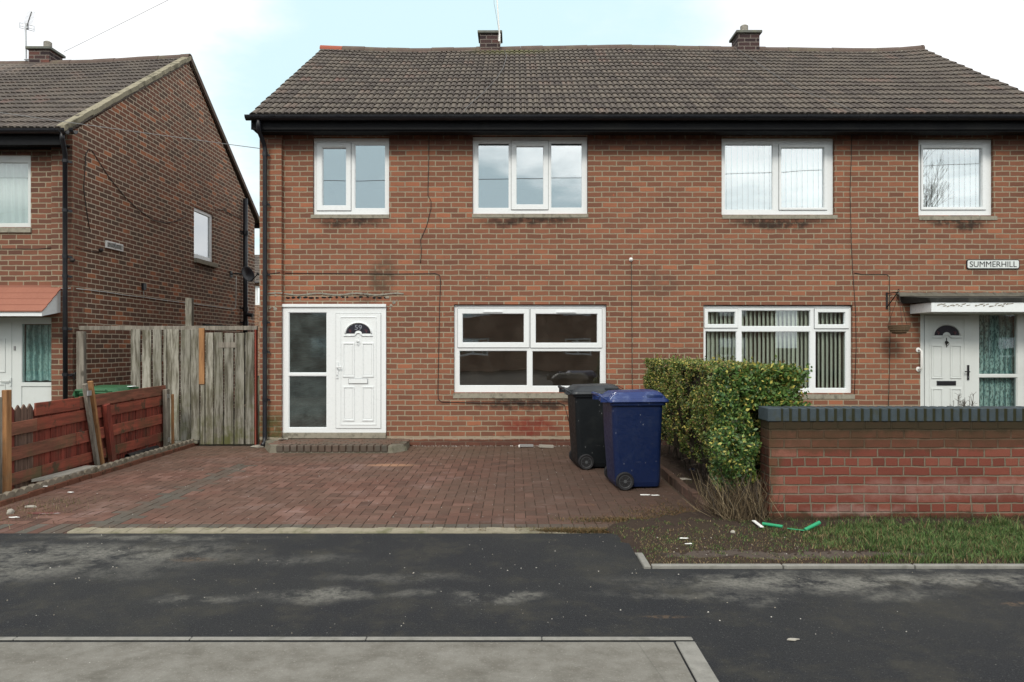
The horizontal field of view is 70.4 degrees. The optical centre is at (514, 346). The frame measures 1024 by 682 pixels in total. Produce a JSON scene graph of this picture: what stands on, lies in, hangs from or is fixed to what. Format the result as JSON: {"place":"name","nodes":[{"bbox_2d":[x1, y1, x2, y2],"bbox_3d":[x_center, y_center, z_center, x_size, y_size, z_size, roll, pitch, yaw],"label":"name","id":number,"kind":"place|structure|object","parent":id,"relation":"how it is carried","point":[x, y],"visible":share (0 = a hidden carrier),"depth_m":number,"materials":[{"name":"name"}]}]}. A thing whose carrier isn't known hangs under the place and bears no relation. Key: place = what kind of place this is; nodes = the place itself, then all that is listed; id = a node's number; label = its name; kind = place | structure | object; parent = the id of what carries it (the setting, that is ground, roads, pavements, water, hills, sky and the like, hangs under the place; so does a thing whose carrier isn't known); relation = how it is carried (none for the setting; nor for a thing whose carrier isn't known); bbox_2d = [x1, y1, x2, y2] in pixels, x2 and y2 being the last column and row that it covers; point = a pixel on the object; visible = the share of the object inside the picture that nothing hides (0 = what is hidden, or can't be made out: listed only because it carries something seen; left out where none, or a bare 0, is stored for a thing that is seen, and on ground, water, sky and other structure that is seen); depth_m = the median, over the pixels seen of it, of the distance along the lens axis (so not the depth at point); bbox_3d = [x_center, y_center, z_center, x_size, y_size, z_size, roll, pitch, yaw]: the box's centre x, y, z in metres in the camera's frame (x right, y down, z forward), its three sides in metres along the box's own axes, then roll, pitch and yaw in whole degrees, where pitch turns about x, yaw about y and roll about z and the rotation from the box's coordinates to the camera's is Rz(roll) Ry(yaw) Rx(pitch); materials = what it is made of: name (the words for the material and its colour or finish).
{"place":"outdoors","nodes":[
{"label":"outdoors","id":0,"kind":"place"},
{"bbox_2d":[72,385,138,397],"bbox_3d":[-5.515,1.054,9.797,0.640,1.044,0.756,0,0,0],"label":"wheelie bin","id":1,"kind":"object","parent":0,"point":[98,389],"visible":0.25,"depth_m":9.58,"materials":[{"name":"green plastic"}]},
{"bbox_2d":[0,445,698,532],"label":"driveway","id":2,"kind":"structure","parent":0,"point":[148,494],"depth_m":7.54,"materials":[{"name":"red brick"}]},
{"bbox_2d":[7,509,14,513],"bbox_3d":[-4.603,1.504,6.629,0.039,0.045,0.067,0,0,23],"label":"rubble stone","id":3,"kind":"object","parent":2,"relation":"on","point":[10,511],"visible":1,"depth_m":6.61,"materials":[{"name":"beige stone"}]},
{"bbox_2d":[29,512,59,513],"bbox_3d":[-4.300,1.519,6.629,0.308,0.008,0.056,0,0,-4],"label":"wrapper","id":4,"kind":"object","parent":2,"relation":"on","point":[44,512],"visible":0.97,"depth_m":6.63,"materials":[{"name":"plastic"}]},
{"bbox_2d":[0,439,198,506],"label":"garden edging","id":5,"kind":"object","parent":2,"relation":"on","point":[23,493],"visible":1,"depth_m":8.36,"materials":[{"name":"concrete"}]},
{"bbox_2d":[31,465,96,481],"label":"stone slab","id":6,"kind":"structure","parent":5,"relation":"on","point":[69,472],"depth_m":8.07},
{"bbox_2d":[76,326,257,444],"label":"side gate","id":7,"kind":"structure","parent":2,"relation":"on","point":[200,406],"depth_m":11.13,"materials":[{"name":"grey wood"}]},
{"bbox_2d":[251,445,264,447],"bbox_3d":[-3.878,1.508,11.011,0.262,0.035,0.162,0,0,0],"label":"drain rubble","id":8,"kind":"object","parent":2,"relation":"on","point":[256,446],"visible":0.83,"depth_m":10.94,"materials":[{"name":"beige stone"}]},
{"bbox_2d":[67,527,603,533],"bbox_3d":[-1.320,1.531,5.990,4.680,0.050,0.143,0,0,0],"label":"concrete strip","id":9,"kind":"object","parent":2,"relation":"on","point":[203,530],"visible":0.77,"depth_m":5.97,"materials":[{"name":"grey concrete"}]},
{"bbox_2d":[265,438,409,452],"bbox_3d":[-2.710,1.470,10.789,2.260,0.112,0.802,0,0,0],"label":"doorstep","id":10,"kind":"object","parent":2,"relation":"on","point":[367,445],"visible":1,"depth_m":10.46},
{"bbox_2d":[0,458,766,527],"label":"weeds","id":11,"kind":"object","parent":2,"relation":"on","point":[110,496],"visible":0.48,"depth_m":6.90,"materials":[{"name":"green plant"}]},
{"bbox_2d":[88,497,696,532],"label":"dead grass","id":12,"kind":"structure","parent":2,"relation":"on","point":[578,530],"depth_m":6.32,"materials":[{"name":"brown plant"}]},
{"bbox_2d":[29,447,997,633],"bbox_3d":[-0.210,1.508,7.468,9.363,0.033,7.240,0,0,0],"label":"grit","id":13,"kind":"object","parent":2,"relation":"on","point":[469,544],"visible":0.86,"depth_m":5.24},
{"bbox_2d":[520,444,532,446],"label":"broken trim","id":14,"kind":"structure","parent":2,"relation":"on","point":[526,445],"depth_m":10.96,"materials":[{"name":"white plastic"}]},
{"bbox_2d":[539,444,553,447],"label":"broken trim","id":15,"kind":"structure","parent":2,"relation":"on","point":[546,446],"depth_m":10.90,"materials":[{"name":"stone"}]},
{"bbox_2d":[558,383,619,469],"bbox_3d":[0.955,1.004,9.297,0.756,1.044,0.640,0,0,-7],"label":"wheelie bin","id":16,"kind":"object","parent":2,"relation":"on","point":[586,429],"visible":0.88,"depth_m":9.04,"materials":[{"name":"black plastic"}]},
{"bbox_2d":[591,389,668,490],"bbox_3d":[1.252,1.004,8.011,0.756,1.044,0.640,0,0,-5],"label":"wheelie bin","id":17,"kind":"object","parent":2,"relation":"on","point":[632,418],"visible":1,"depth_m":7.76,"materials":[{"name":"blue plastic"}]},
{"bbox_2d":[660,463,710,509],"bbox_3d":[1.754,1.487,8.768,0.073,0.138,4.289,0,0,0],"label":"brick edging","id":18,"kind":"object","parent":2,"relation":"on","point":[679,485],"visible":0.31,"depth_m":7.51,"materials":[{"name":"brown brick"}]},
{"bbox_2d":[170,376,671,445],"bbox_3d":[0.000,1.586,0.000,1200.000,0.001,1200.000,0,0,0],"label":"ground","id":19,"kind":"structure","parent":0,"point":[244,426],"depth_m":13.72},
{"bbox_2d":[0,40,259,413],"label":"brick house","id":20,"kind":"structure","parent":19,"relation":"on","point":[178,219],"depth_m":12.73,"materials":[{"name":"brick"}]},
{"bbox_2d":[0,323,11,396],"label":"door","id":21,"kind":"structure","parent":20,"relation":"in","point":[5,328],"depth_m":11.19,"materials":[{"name":"white plastic"}]},
{"bbox_2d":[0,164,27,222],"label":"curtain","id":22,"kind":"object","parent":20,"relation":"hanging from","point":[13,193],"visible":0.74,"depth_m":11.36,"materials":[{"name":"white fabric"}]},
{"bbox_2d":[0,155,31,232],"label":"window","id":23,"kind":"structure","parent":20,"relation":"in","point":[4,159],"depth_m":11.23,"materials":[{"name":"white plastic"}]},
{"bbox_2d":[19,11,34,60],"bbox_3d":[-9.839,-6.311,14.752,0.234,0.777,0.928,0,0,-44],"label":"tv aerial","id":24,"kind":"object","parent":20,"relation":"attached to","point":[26,29],"visible":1,"depth_m":14.99,"materials":[{"name":"metal"}]},
{"bbox_2d":[25,325,50,380],"bbox_3d":[-7.367,0.102,11.300,0.480,0.881,0.040,0,0,0],"label":"curtain","id":25,"kind":"object","parent":20,"relation":"hanging from","point":[38,352],"visible":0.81,"depth_m":11.30,"materials":[{"name":"teal fabric"}]},
{"bbox_2d":[105,240,122,251],"bbox_3d":[-6.772,-1.699,12.280,0.034,0.120,0.509,0,0,0],"label":"sign","id":26,"kind":"object","parent":20,"relation":"attached to","point":[113,245],"depth_m":12.26,"materials":[{"name":"white plastic"}]},
{"bbox_2d":[194,207,217,267],"bbox_3d":[-6.810,-2.374,15.910,0.160,1.180,1.100,0,0,0],"label":"window","id":27,"kind":"structure","parent":20,"relation":"in","point":[202,220],"depth_m":15.91,"materials":[{"name":"glass"}]},
{"bbox_2d":[230,266,259,282],"bbox_3d":[-6.428,-1.718,17.364,0.728,0.419,0.384,0,0,0],"label":"satellite dish","id":28,"kind":"object","parent":20,"relation":"attached to","point":[247,273],"visible":1,"depth_m":17.39,"materials":[{"name":"black metal"}]},
{"bbox_2d":[185,298,193,436],"bbox_3d":[-5.532,0.351,12.345,0.108,2.350,0.090,0,0,0],"label":"fence post","id":29,"kind":"object","parent":19,"relation":"on","point":[189,311],"visible":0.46,"depth_m":12.30,"materials":[{"name":"grey wood"}]},
{"bbox_2d":[255,255,259,375],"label":"distant house","id":30,"kind":"structure","parent":19,"relation":"on","point":[257,286],"depth_m":38.00,"materials":[{"name":"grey brick"}]},
{"bbox_2d":[255,286,259,304],"bbox_3d":[-13.335,-2.674,38.085,0.570,1.000,0.070,0,0,0],"label":"window","id":31,"kind":"structure","parent":30,"relation":"in","point":[256,287],"depth_m":38.05,"materials":[{"name":"white plastic"}]},
{"bbox_2d":[244,24,1023,445],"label":"semi detached house","id":32,"kind":"structure","parent":19,"relation":"on","point":[488,242],"depth_m":11.20,"materials":[{"name":"red brick"}]},
{"bbox_2d":[0,112,259,148],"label":"overhead wire","id":33,"kind":"object","parent":32,"relation":"attached to","point":[127,130],"visible":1,"depth_m":10.11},
{"bbox_2d":[311,138,388,217],"bbox_3d":[-2.546,-2.601,11.255,1.207,1.245,0.130,0,0,0],"label":"window","id":34,"kind":"structure","parent":32,"relation":"in","point":[351,175],"depth_m":11.27,"materials":[{"name":"white plastic"}]},
{"bbox_2d":[336,313,380,427],"bbox_3d":[-2.407,0.373,11.160,0.697,1.773,0.120,0,0,0],"label":"door","id":35,"kind":"structure","parent":32,"relation":"in","point":[358,335],"depth_m":11.16,"materials":[{"name":"white plastic"}]},
{"bbox_2d":[494,0,500,43],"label":"aerial mast","id":36,"kind":"object","parent":32,"relation":"attached to","point":[499,39],"visible":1,"depth_m":14.69,"materials":[{"name":"white metal"}]},
{"bbox_2d":[453,305,605,397],"bbox_3d":[0.232,0.080,11.255,2.373,1.434,0.130,0,0,0],"label":"window","id":37,"kind":"structure","parent":32,"relation":"in","point":[529,344],"depth_m":11.25,"materials":[{"name":"white plastic"}]},
{"bbox_2d":[472,137,587,217],"bbox_3d":[0.234,-2.617,11.255,1.793,1.255,0.130,0,0,0],"label":"window","id":38,"kind":"structure","parent":32,"relation":"in","point":[514,177],"depth_m":11.27,"materials":[{"name":"white plastic"}]},
{"bbox_2d":[725,145,822,209],"bbox_3d":[4.056,-2.642,11.320,1.693,1.137,0.032,0,0,0],"label":"vertical blind","id":39,"kind":"object","parent":32,"relation":"attached to","point":[759,177],"visible":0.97,"depth_m":11.32,"materials":[{"name":"white fabric"}]},
{"bbox_2d":[707,311,843,387],"bbox_3d":[4.056,0.019,11.360,2.251,1.256,0.069,0,0,0],"label":"vertical blind","id":40,"kind":"object","parent":32,"relation":"attached to","point":[759,338],"visible":0.5,"depth_m":11.36,"materials":[{"name":"white fabric"}]},
{"bbox_2d":[704,306,854,398],"bbox_3d":[4.067,0.088,11.255,2.347,1.435,0.130,0,0,0],"label":"window","id":41,"kind":"structure","parent":32,"relation":"in","point":[813,327],"depth_m":11.25,"materials":[{"name":"white plastic"}]},
{"bbox_2d":[722,139,837,218],"bbox_3d":[4.081,-2.596,11.255,1.781,1.250,0.130,0,0,0],"label":"window","id":42,"kind":"structure","parent":32,"relation":"in","point":[776,212],"depth_m":11.25,"materials":[{"name":"white plastic"}]},
{"bbox_2d":[886,289,899,308],"bbox_3d":[5.732,-0.720,11.012,0.028,0.282,0.374,0,0,0],"label":"wall bracket","id":43,"kind":"object","parent":32,"relation":"attached to","point":[887,304],"depth_m":11.14,"materials":[{"name":"black metal"}]},
{"bbox_2d":[887,294,910,333],"bbox_3d":[5.731,-0.500,10.840,0.329,0.632,0.330,0,0,0],"label":"hanging basket","id":44,"kind":"object","parent":43,"relation":"hanging from","point":[898,329],"visible":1,"depth_m":10.75,"materials":[{"name":"brown wicker"}]},
{"bbox_2d":[916,348,922,371],"bbox_3d":[6.219,0.201,11.154,0.076,0.371,0.089,0,0,0],"label":"grab rail","id":45,"kind":"object","parent":32,"relation":"attached to","point":[918,369],"visible":1,"depth_m":11.13,"materials":[{"name":"white plastic"}]},
{"bbox_2d":[924,315,969,406],"bbox_3d":[6.655,0.471,11.190,0.690,1.912,0.121,0,0,0],"label":"door","id":46,"kind":"structure","parent":32,"relation":"in","point":[946,337],"depth_m":11.19,"materials":[{"name":"white plastic"}]},
{"bbox_2d":[923,149,979,206],"bbox_3d":[6.800,-2.629,11.320,1.107,1.130,0.031,0,0,0],"label":"vertical blind","id":47,"kind":"object","parent":32,"relation":"attached to","point":[942,177],"visible":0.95,"depth_m":11.32,"materials":[{"name":"white fabric"}]},
{"bbox_2d":[919,140,997,219],"bbox_3d":[6.832,-2.578,11.255,1.210,1.253,0.130,0,0,0],"label":"window","id":48,"kind":"structure","parent":32,"relation":"in","point":[984,146],"depth_m":11.25,"materials":[{"name":"white plastic"}]},
{"bbox_2d":[966,259,1019,268],"bbox_3d":[7.362,-1.267,11.186,0.813,0.146,0.022,0,0,0],"label":"street sign","id":49,"kind":"object","parent":32,"relation":"attached to","point":[992,263],"visible":1,"depth_m":11.18,"materials":[{"name":"white plastic"}]},
{"bbox_2d":[979,315,1013,406],"bbox_3d":[7.449,0.328,11.310,0.645,1.696,0.036,0,0,0],"label":"curtain","id":50,"kind":"object","parent":32,"relation":"hanging from","point":[995,344],"visible":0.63,"depth_m":11.31,"materials":[{"name":"teal fabric"}]},
{"bbox_2d":[632,548,1023,568],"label":"edging strip","id":51,"kind":"object","parent":19,"relation":"on","point":[642,559],"visible":0.54,"depth_m":4.99,"materials":[{"name":"concrete"}]},
{"bbox_2d":[758,406,1023,520],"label":"front wall","id":52,"kind":"structure","parent":19,"relation":"on","point":[849,462],"depth_m":6.20,"materials":[{"name":"red brick"}]},
{"bbox_2d":[0,533,1023,681],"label":"pavement","id":53,"kind":"structure","parent":0,"point":[967,625],"depth_m":4.38,"materials":[{"name":"black asphalt"}]},
{"bbox_2d":[0,642,694,681],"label":"concrete bay","id":54,"kind":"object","parent":53,"relation":"on","point":[341,661],"visible":1,"depth_m":3.49,"materials":[{"name":"grey concrete"}]},
{"bbox_2d":[0,637,718,681],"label":"kerb","id":55,"kind":"structure","parent":53,"relation":"on","point":[697,662],"depth_m":3.77,"materials":[{"name":"concrete"}]},
{"bbox_3d":[16.800,-2.974,-3.000,0.800,9.000,0.270,0,0,0],"label":"telegraph pole","id":56,"kind":"object","parent":53,"relation":"on","visible":0},
{"bbox_2d":[64,0,167,51],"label":"overhead wire","id":57,"kind":"object","parent":56,"relation":"attached to","point":[115,26],"visible":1,"depth_m":13.82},
{"bbox_2d":[0,0,1023,302],"label":"sky","id":58,"kind":"structure","parent":0,"point":[242,51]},
{"bbox_2d":[660,445,759,503],"bbox_3d":[2.345,1.498,8.750,1.110,0.056,4.500,0,0,0],"label":"soil bed","id":59,"kind":"object","parent":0,"point":[679,472],"visible":0.23,"depth_m":8.82,"materials":[{"name":"brown soil"}]},
{"bbox_2d":[642,352,812,490],"bbox_3d":[2.216,0.803,8.495,0.939,1.454,4.088,0,0,0],"label":"hedge","id":60,"kind":"object","parent":59,"relation":"on","point":[683,386],"visible":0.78,"depth_m":7.28,"materials":[{"name":"green plant"}]},
{"bbox_2d":[605,509,1023,565],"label":"verge soil","id":61,"kind":"structure","parent":0,"point":[673,520],"depth_m":5.70,"materials":[{"name":"brown soil"}]},
{"bbox_2d":[684,366,786,521],"bbox_3d":[1.925,0.870,6.323,0.841,1.403,0.779,0,0,41],"label":"privet bush","id":62,"kind":"object","parent":61,"relation":"on","point":[738,506],"visible":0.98,"depth_m":6.30,"materials":[{"name":"green plant"}]},
{"bbox_2d":[752,520,763,526],"bbox_3d":[2.004,1.464,5.997,0.028,0.013,0.196,0,0,-1],"label":"plastic strip","id":63,"kind":"object","parent":61,"relation":"on","point":[757,523],"visible":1,"depth_m":5.99,"materials":[{"name":"white plastic"}]},
{"bbox_2d":[762,522,782,527],"bbox_3d":[2.117,1.468,5.973,0.159,0.030,0.026,0,0,30],"label":"plastic tube","id":64,"kind":"object","parent":61,"relation":"on","point":[772,525],"visible":1,"depth_m":5.96,"materials":[{"name":"green plastic"}]},
{"bbox_2d":[662,549,942,559],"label":"mud rut","id":65,"kind":"structure","parent":61,"relation":"on","point":[842,554],"depth_m":5.28,"materials":[{"name":"brown soil"}]},
{"bbox_2d":[803,521,820,530],"bbox_3d":[2.401,1.451,5.867,0.158,0.078,0.030,0,0,-19],"label":"plastic tube","id":66,"kind":"object","parent":61,"relation":"on","point":[813,525],"visible":1,"depth_m":5.86,"materials":[{"name":"green plastic"}]},
{"bbox_2d":[602,511,1023,563],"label":"grass","id":67,"kind":"structure","parent":61,"relation":"on","point":[1011,549],"depth_m":5.58,"materials":[{"name":"green plant"}]},
{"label":"gravel","id":68,"kind":"object","parent":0,"visible":0},
{"bbox_2d":[124,445,158,457],"bbox_3d":[-5.045,1.429,9.840,0.072,0.087,0.924,0,0,-4],"label":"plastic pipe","id":69,"kind":"object","parent":68,"relation":"on","point":[140,451],"visible":0.62,"depth_m":9.73,"materials":[{"name":"grey plastic"}]},
{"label":"garden","id":70,"kind":"structure","parent":0,"visible":0},
{"bbox_2d":[949,392,976,406],"bbox_3d":[4.447,0.986,7.201,0.267,1.080,0.059,0,0,0],"label":"twiggy plant","id":71,"kind":"object","parent":70,"relation":"on","point":[963,403],"visible":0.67,"depth_m":7.20,"materials":[{"name":"white plant"}]},
{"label":"gravel bed","id":72,"kind":"structure","parent":0,"visible":0},
{"bbox_2d":[0,381,173,493],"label":"red fence","id":73,"kind":"object","parent":72,"relation":"on","point":[88,427],"visible":0.81,"depth_m":8.62,"materials":[{"name":"wood"}]}
]}

